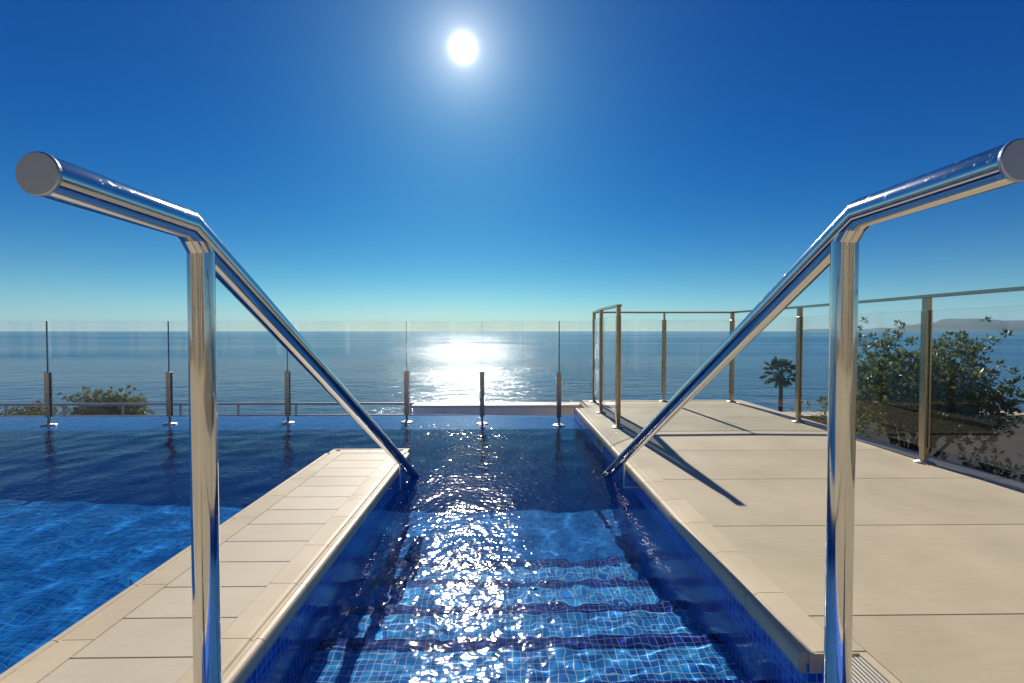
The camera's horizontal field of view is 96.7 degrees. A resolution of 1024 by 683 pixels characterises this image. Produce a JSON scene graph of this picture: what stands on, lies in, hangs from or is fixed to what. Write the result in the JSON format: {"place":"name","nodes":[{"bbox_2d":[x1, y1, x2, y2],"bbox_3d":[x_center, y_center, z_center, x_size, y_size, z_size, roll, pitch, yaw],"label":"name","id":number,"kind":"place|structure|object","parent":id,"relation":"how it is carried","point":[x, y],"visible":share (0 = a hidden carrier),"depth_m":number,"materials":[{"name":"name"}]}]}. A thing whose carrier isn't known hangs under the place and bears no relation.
{"place":"outdoors","nodes":[
{"label":"outdoors","id":0,"kind":"place"},
{"bbox_2d":[0,448,409,682],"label":"pool walkway","id":1,"kind":"structure","parent":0,"point":[283,544],"depth_m":1.40,"materials":[{"name":"beige tile"}]},
{"bbox_2d":[0,415,783,682],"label":"pool water","id":2,"kind":"structure","parent":0,"point":[515,549],"depth_m":1.96,"materials":[{"name":"blue liquid"}]},
{"bbox_2d":[0,331,1023,414],"bbox_3d":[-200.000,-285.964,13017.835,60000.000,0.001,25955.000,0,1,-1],"label":"sea","id":3,"kind":"structure","parent":0,"point":[446,366],"depth_m":184.77,"materials":[{"name":"liquid"}]},
{"bbox_2d":[0,0,1023,330],"label":"sky","id":4,"kind":"structure","parent":0,"point":[371,165],"materials":[{"name":"blue"}]},
{"bbox_2d":[244,408,823,682],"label":"pool basin","id":5,"kind":"object","parent":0,"point":[777,659],"visible":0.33,"depth_m":1.54,"materials":[{"name":"tile"}]},
{"bbox_2d":[595,435,602,452],"bbox_3d":[0.693,0.803,3.631,0.015,0.098,0.280,0,1,-1],"label":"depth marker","id":6,"kind":"object","parent":5,"relation":"attached to","point":[598,443],"visible":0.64,"depth_m":3.58,"materials":[{"name":"blue tile"}]},
{"bbox_2d":[575,400,1023,682],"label":"pool deck","id":7,"kind":"structure","parent":0,"point":[735,492],"depth_m":1.82,"materials":[{"name":"tile"}]},
{"bbox_2d":[589,286,1023,473],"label":"deck railing","id":8,"kind":"object","parent":7,"relation":"on","point":[923,444],"visible":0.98,"depth_m":3.75,"materials":[{"name":"metal"}]},
{"bbox_2d":[809,652,900,682],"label":"drain grate","id":9,"kind":"object","parent":7,"relation":"in","point":[867,667],"visible":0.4,"depth_m":1.08,"materials":[{"name":"plastic"}]},
{"bbox_2d":[803,328,891,330],"bbox_3d":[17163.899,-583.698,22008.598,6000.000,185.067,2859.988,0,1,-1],"label":"hills","id":10,"kind":"structure","parent":0,"point":[873,329],"depth_m":22160.30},
{"bbox_2d":[875,318,1023,330],"bbox_3d":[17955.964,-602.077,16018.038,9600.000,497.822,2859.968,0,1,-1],"label":"hills","id":11,"kind":"structure","parent":0,"point":[970,324],"depth_m":15745.93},
{"bbox_3d":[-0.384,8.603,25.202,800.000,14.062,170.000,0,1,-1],"label":"ground","id":12,"kind":"structure","parent":0,"visible":0},
{"bbox_2d":[0,400,74,414],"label":"bush","id":13,"kind":"object","parent":12,"relation":"on","point":[37,410],"visible":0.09,"depth_m":20.39,"materials":[{"name":"green plant"}]},
{"bbox_2d":[57,385,155,414],"bbox_3d":[-17.779,4.188,19.988,3.323,4.710,3.413,0,1,-1],"label":"round tree","id":14,"kind":"object","parent":12,"relation":"on","point":[107,397],"visible":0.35,"depth_m":19.59,"materials":[{"name":"green plant"}]},
{"bbox_2d":[411,402,580,417],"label":"wall","id":15,"kind":"structure","parent":12,"relation":"on","point":[473,408],"depth_m":6.02,"materials":[{"name":"stone"}]},
{"bbox_2d":[759,356,795,411],"bbox_3d":[16.771,5.527,28.349,2.318,9.251,2.287,0,1,-1],"label":"palm tree","id":16,"kind":"object","parent":12,"relation":"on","point":[780,380],"visible":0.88,"depth_m":28.19,"materials":[{"name":"green plant"}]},
{"bbox_2d":[791,395,872,437],"bbox_3d":[3.358,1.458,4.754,0.915,1.770,0.979,1,1,22],"label":"shrub","id":17,"kind":"object","parent":12,"relation":"on","point":[826,410],"visible":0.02,"depth_m":4.84,"materials":[{"name":"green plant"}]},
{"bbox_2d":[783,411,1023,481],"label":"parapet wall","id":18,"kind":"structure","parent":12,"relation":"on","point":[1012,447],"depth_m":6.44,"materials":[{"name":"concrete"}]},
{"bbox_2d":[816,316,1023,459],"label":"broadleaf tree","id":19,"kind":"object","parent":12,"relation":"on","point":[958,413],"visible":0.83,"depth_m":4.76,"materials":[{"name":"green plant"}]},
{"bbox_2d":[956,444,1023,482],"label":"shrub","id":20,"kind":"object","parent":12,"relation":"on","point":[983,467],"visible":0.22,"depth_m":4.44,"materials":[{"name":"green plant"}]},
{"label":"retaining kerb","id":21,"kind":"structure","parent":12,"relation":"on","visible":0},
{"bbox_2d":[0,402,414,416],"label":"metal railing","id":22,"kind":"object","parent":21,"relation":"on","point":[64,405],"visible":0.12,"depth_m":7.92,"materials":[{"name":"grey metal"}]},
{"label":"overflow weir","id":23,"kind":"structure","parent":0,"visible":0},
{"bbox_2d":[0,321,604,426],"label":"glass balustrade","id":24,"kind":"object","parent":23,"relation":"on","point":[48,403],"visible":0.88,"depth_m":4.63,"materials":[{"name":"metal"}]},
{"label":"pool steps","id":25,"kind":"object","parent":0,"visible":0},
{"bbox_2d":[15,151,419,682],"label":"handrail","id":26,"kind":"object","parent":25,"relation":"on","point":[210,258],"visible":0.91,"depth_m":0.87,"materials":[{"name":"metal"}]},
{"bbox_2d":[602,139,1023,682],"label":"handrail","id":27,"kind":"object","parent":25,"relation":"on","point":[834,246],"visible":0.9,"depth_m":0.89,"materials":[{"name":"metal"}]}
]}

